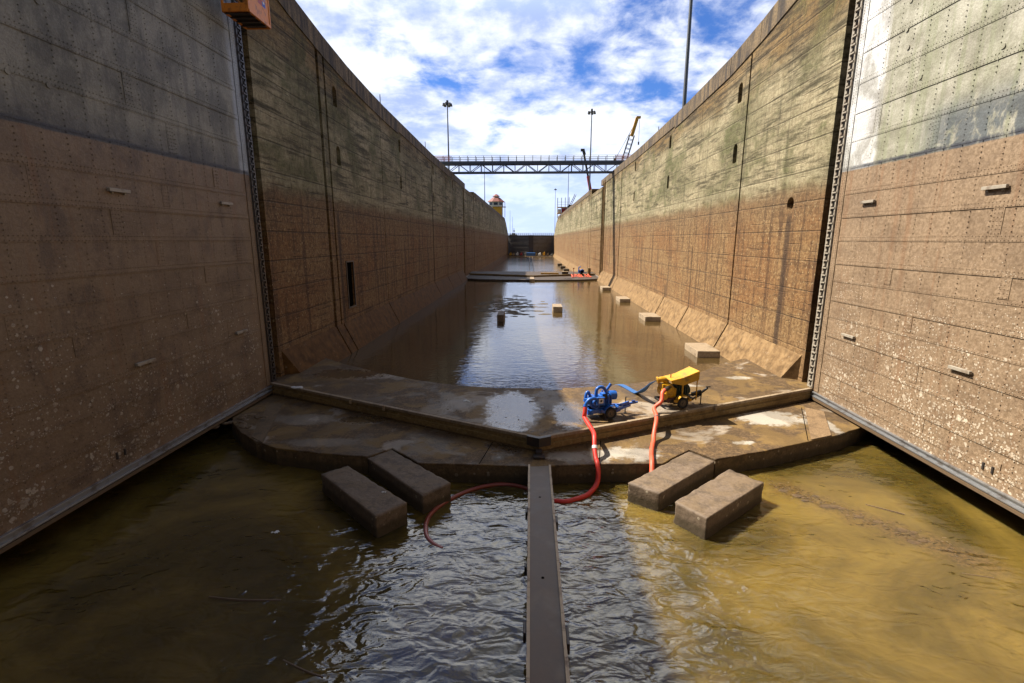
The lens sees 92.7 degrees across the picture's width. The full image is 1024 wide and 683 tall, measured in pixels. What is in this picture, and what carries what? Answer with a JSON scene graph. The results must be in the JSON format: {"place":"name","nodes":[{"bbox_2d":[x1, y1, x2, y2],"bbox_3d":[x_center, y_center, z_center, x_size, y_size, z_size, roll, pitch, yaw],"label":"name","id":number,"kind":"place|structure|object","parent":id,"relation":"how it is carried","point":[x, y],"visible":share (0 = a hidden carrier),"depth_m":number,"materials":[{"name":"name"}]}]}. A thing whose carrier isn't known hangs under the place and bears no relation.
{"place":"outdoors","nodes":[
{"label":"outdoors","id":0,"kind":"place"},
{"bbox_2d":[0,420,1023,682],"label":"water","id":1,"kind":"structure","parent":0,"point":[122,582],"depth_m":14.99,"materials":[{"name":"brown liquid"}]},
{"bbox_2d":[283,659,322,677],"bbox_3d":[-5.175,8.076,12.052,1.286,0.072,0.095,5,13,22],"label":"stick","id":2,"kind":"object","parent":1,"relation":"in","point":[304,670],"visible":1,"depth_m":12.00,"materials":[{"name":"brown wood"}]},
{"bbox_2d":[321,466,407,537],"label":"concrete block","id":3,"kind":"structure","parent":1,"relation":"in","point":[369,505],"depth_m":18.42,"materials":[{"name":"grey concrete"}]},
{"bbox_2d":[367,450,450,513],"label":"concrete block","id":4,"kind":"structure","parent":1,"relation":"in","point":[417,487],"depth_m":20.07,"materials":[{"name":"grey concrete"}]},
{"bbox_2d":[628,451,714,510],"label":"concrete block","id":5,"kind":"structure","parent":1,"relation":"in","point":[660,488],"depth_m":20.03,"materials":[{"name":"beige concrete"}]},
{"bbox_2d":[673,469,763,539],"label":"concrete block","id":6,"kind":"structure","parent":1,"relation":"in","point":[710,508],"depth_m":18.28,"materials":[{"name":"beige concrete"}]},
{"bbox_2d":[822,504,837,507],"bbox_3d":[12.614,6.566,19.387,0.875,0.077,0.383,0,12,2],"label":"stone","id":7,"kind":"object","parent":1,"relation":"in","point":[827,506],"visible":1,"depth_m":19.37,"materials":[{"name":"brown stone"}]},
{"bbox_2d":[761,477,956,556],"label":"gravel","id":8,"kind":"structure","parent":1,"relation":"on","point":[870,519],"depth_m":18.27,"materials":[{"name":"stone"}]},
{"bbox_2d":[866,504,904,514],"bbox_3d":[14.612,6.583,19.164,1.221,0.062,0.060,9,15,36],"label":"stick","id":9,"kind":"object","parent":1,"relation":"on","point":[886,509],"visible":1,"depth_m":19.11,"materials":[{"name":"brown wood"}]},
{"bbox_2d":[897,528,908,531],"bbox_3d":[14.226,6.893,17.813,0.494,0.067,0.389,0,12,2],"label":"stone","id":10,"kind":"object","parent":1,"relation":"in","point":[902,529],"visible":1,"depth_m":17.83,"materials":[{"name":"brown stone"}]},
{"bbox_2d":[491,257,572,271],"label":"chamber water","id":11,"kind":"structure","parent":0,"point":[547,264],"depth_m":228.18,"materials":[{"name":"liquid"}]},
{"bbox_2d":[528,235,533,252],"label":"mitre post","id":12,"kind":"object","parent":11,"relation":"in","point":[530,243],"visible":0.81,"depth_m":350.21,"materials":[{"name":"metal"}]},
{"bbox_2d":[508,233,530,255],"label":"gate leaf","id":13,"kind":"object","parent":12,"relation":"attached to","point":[518,243],"visible":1,"depth_m":356.19,"materials":[{"name":"metal"}]},
{"bbox_2d":[533,234,553,255],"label":"gate leaf","id":14,"kind":"object","parent":12,"relation":"attached to","point":[542,243],"visible":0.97,"depth_m":355.57,"materials":[{"name":"metal"}]},
{"bbox_2d":[467,275,597,280],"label":"platform","id":15,"kind":"structure","parent":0,"point":[513,278],"depth_m":118.35,"materials":[{"name":"grey concrete"}]},
{"bbox_2d":[469,271,594,280],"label":"chevron sill","id":16,"kind":"structure","parent":15,"relation":"on","point":[531,274],"depth_m":129.42,"materials":[{"name":"concrete"}]},
{"bbox_2d":[578,266,586,274],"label":"water pump","id":17,"kind":"object","parent":16,"relation":"on","point":[581,271],"visible":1,"depth_m":125.91,"materials":[{"name":"blue paint"}]},
{"bbox_2d":[340,280,729,389],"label":"chamber water","id":18,"kind":"structure","parent":0,"point":[592,334],"depth_m":45.78,"materials":[{"name":"brown liquid"}]},
{"bbox_2d":[497,311,504,321],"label":"concrete block","id":19,"kind":"structure","parent":18,"relation":"in","point":[500,316],"depth_m":58.01,"materials":[{"name":"grey concrete"}]},
{"bbox_2d":[477,296,548,317],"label":"ripples","id":20,"kind":"object","parent":18,"relation":"on","point":[511,304],"visible":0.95,"depth_m":71.13},
{"bbox_2d":[552,304,562,311],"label":"concrete block","id":21,"kind":"structure","parent":18,"relation":"in","point":[557,307],"depth_m":65.36,"materials":[{"name":"beige concrete"}]},
{"bbox_2d":[600,286,610,289],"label":"concrete block","id":22,"kind":"structure","parent":18,"relation":"in","point":[605,288],"depth_m":93.93,"materials":[{"name":"beige concrete"}]},
{"bbox_2d":[616,296,630,302],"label":"concrete block","id":23,"kind":"structure","parent":18,"relation":"in","point":[624,299],"depth_m":76.25,"materials":[{"name":"beige concrete"}]},
{"bbox_2d":[639,313,660,321],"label":"concrete block","id":24,"kind":"structure","parent":18,"relation":"in","point":[649,316],"depth_m":58.33,"materials":[{"name":"beige concrete"}]},
{"bbox_2d":[685,343,719,357],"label":"concrete block","id":25,"kind":"structure","parent":18,"relation":"in","point":[701,350],"depth_m":40.77,"materials":[{"name":"beige concrete"}]},
{"bbox_2d":[296,0,777,234],"label":"sky","id":26,"kind":"structure","parent":0,"point":[518,77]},
{"bbox_2d":[228,394,873,483],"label":"platform","id":27,"kind":"structure","parent":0,"point":[303,434],"depth_m":23.20,"materials":[{"name":"concrete"}]},
{"bbox_2d":[212,403,282,442],"bbox_3d":[-14.159,4.329,25.885,2.899,0.226,6.275,-3,12,-16],"label":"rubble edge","id":28,"kind":"object","parent":27,"relation":"on","point":[267,419],"visible":0.97,"depth_m":25.89,"materials":[{"name":"concrete"}]},
{"bbox_2d":[285,375,792,452],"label":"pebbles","id":29,"kind":"object","parent":27,"relation":"on","point":[518,419],"visible":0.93,"depth_m":25.54,"materials":[{"name":"stone"}]},
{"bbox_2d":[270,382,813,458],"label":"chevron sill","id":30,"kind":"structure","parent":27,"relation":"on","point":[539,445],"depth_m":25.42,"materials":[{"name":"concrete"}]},
{"bbox_2d":[523,464,569,682],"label":"steel beam","id":31,"kind":"structure","parent":27,"relation":"attached to","point":[547,640],"depth_m":13.46,"materials":[{"name":"grey metal"}]},
{"bbox_2d":[479,408,807,463],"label":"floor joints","id":32,"kind":"object","parent":27,"relation":"on","point":[600,441],"visible":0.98,"depth_m":23.16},
{"bbox_2d":[805,407,830,439],"bbox_3d":[16.110,4.336,25.737,0.926,0.055,5.239,6,13,27],"label":"aggregate strip","id":33,"kind":"object","parent":27,"relation":"on","point":[818,426],"visible":1,"depth_m":25.57,"materials":[{"name":"brown concrete"}]},
{"bbox_3d":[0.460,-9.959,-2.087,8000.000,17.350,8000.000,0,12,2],"label":"ground","id":34,"kind":"structure","parent":0,"visible":0},
{"bbox_2d":[221,0,270,29],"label":"man basket","id":35,"kind":"object","parent":34,"relation":"on","point":[250,14],"visible":1,"depth_m":25.42,"materials":[{"name":"orange metal"}]},
{"bbox_2d":[442,100,451,169],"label":"light mast","id":36,"kind":"object","parent":34,"relation":"on","point":[447,104],"visible":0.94,"depth_m":121.86,"materials":[{"name":"grey metal"}]},
{"bbox_2d":[488,194,505,215],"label":"control house","id":37,"kind":"structure","parent":34,"relation":"on","point":[496,201],"depth_m":283.55,"materials":[{"name":"yellow paint"}]},
{"bbox_2d":[557,197,569,217],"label":"scaffold","id":38,"kind":"object","parent":34,"relation":"on","point":[561,210],"visible":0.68,"depth_m":279.90,"materials":[{"name":"grey metal"}]},
{"bbox_2d":[581,149,591,189],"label":"telescopic crane","id":39,"kind":"object","parent":34,"relation":"on","point":[583,152],"visible":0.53,"depth_m":165.50,"materials":[{"name":"black metal"}]},
{"bbox_2d":[588,109,595,189],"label":"light mast","id":40,"kind":"object","parent":34,"relation":"on","point":[592,112],"visible":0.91,"depth_m":158.71,"materials":[{"name":"grey metal"}]},
{"bbox_2d":[614,116,640,159],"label":"lattice crane","id":41,"kind":"object","parent":34,"relation":"on","point":[633,129],"visible":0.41,"depth_m":120.79,"materials":[{"name":"yellow metal"}]},
{"bbox_2d":[682,0,692,107],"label":"light mast","id":42,"kind":"object","parent":34,"relation":"on","point":[687,55],"depth_m":62.85,"materials":[{"name":"grey metal"}]},
{"label":"lock bed","id":43,"kind":"structure","parent":0,"visible":0},
{"bbox_2d":[239,0,508,376],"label":"lock wall","id":44,"kind":"structure","parent":43,"relation":"on","point":[360,186],"depth_m":41.02,"materials":[{"name":"concrete"}]},
{"bbox_2d":[0,0,276,553],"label":"gate leaf","id":45,"kind":"object","parent":44,"relation":"attached to","point":[135,331],"visible":1,"depth_m":19.32,"materials":[{"name":"metal"}]},
{"bbox_2d":[463,188,474,276],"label":"gate leaf","id":46,"kind":"object","parent":44,"relation":"attached to","point":[468,220],"visible":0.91,"depth_m":128.36,"materials":[{"name":"concrete"}]},
{"bbox_2d":[484,168,484,200],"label":"light mast","id":47,"kind":"object","parent":44,"relation":"on","point":[484,185],"visible":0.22,"depth_m":191.97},
{"bbox_2d":[509,256,552,256],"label":"ledge","id":48,"kind":"object","parent":43,"relation":"on","point":[531,256],"visible":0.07,"depth_m":343.76,"materials":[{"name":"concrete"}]},
{"bbox_2d":[272,358,812,435],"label":"sill platform","id":49,"kind":"structure","parent":43,"relation":"on","point":[514,405],"depth_m":28.42,"materials":[{"name":"concrete"}]},
{"bbox_2d":[583,383,637,418],"bbox_3d":[4.958,2.950,24.879,3.180,1.697,1.320,-3,12,-14],"label":"water pump","id":50,"kind":"object","parent":49,"relation":"on","point":[597,403],"visible":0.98,"depth_m":24.46,"materials":[{"name":"blue metal"}]},
{"bbox_2d":[423,407,600,547],"bbox_3d":[0.753,5.244,20.210,9.977,2.488,3.483,-9,15,-37],"label":"red hose","id":51,"kind":"object","parent":50,"relation":"attached to","point":[591,491],"visible":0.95,"depth_m":20.60,"materials":[{"name":"rubber"}]},
{"bbox_2d":[654,366,710,408],"bbox_3d":[9.301,2.466,26.470,3.233,1.999,1.400,-2,12,-12],"label":"water pump","id":52,"kind":"object","parent":49,"relation":"on","point":[678,390],"visible":0.96,"depth_m":26.03,"materials":[{"name":"yellow metal"}]},
{"bbox_2d":[616,380,656,392],"bbox_3d":[7.133,2.408,28.395,0.629,1.562,4.572,-3,12,-12],"label":"layflat hose","id":53,"kind":"object","parent":52,"relation":"attached to","point":[645,388],"visible":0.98,"depth_m":28.55,"materials":[{"name":"blue plastic"}]},
{"bbox_2d":[649,388,665,471],"bbox_3d":[6.695,4.389,23.122,0.626,2.753,6.495,4,13,20],"label":"orange hose","id":54,"kind":"object","parent":52,"relation":"attached to","point":[654,432],"visible":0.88,"depth_m":23.64,"materials":[{"name":"red rubber"}]},
{"bbox_2d":[553,0,855,381],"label":"lock wall","id":55,"kind":"structure","parent":43,"relation":"on","point":[717,189],"depth_m":39.34,"materials":[{"name":"concrete"}]},
{"bbox_2d":[435,155,628,173],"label":"footbridge","id":56,"kind":"object","parent":55,"relation":"attached to","point":[500,163],"visible":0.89,"depth_m":101.93,"materials":[{"name":"metal"}]},
{"bbox_2d":[589,187,602,276],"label":"gate leaf","id":57,"kind":"object","parent":55,"relation":"attached to","point":[596,227],"visible":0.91,"depth_m":127.38,"materials":[{"name":"concrete"}]},
{"bbox_2d":[807,0,1023,518],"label":"gate leaf","id":58,"kind":"object","parent":55,"relation":"attached to","point":[917,351],"visible":1,"depth_m":20.89,"materials":[{"name":"metal"}]}
]}

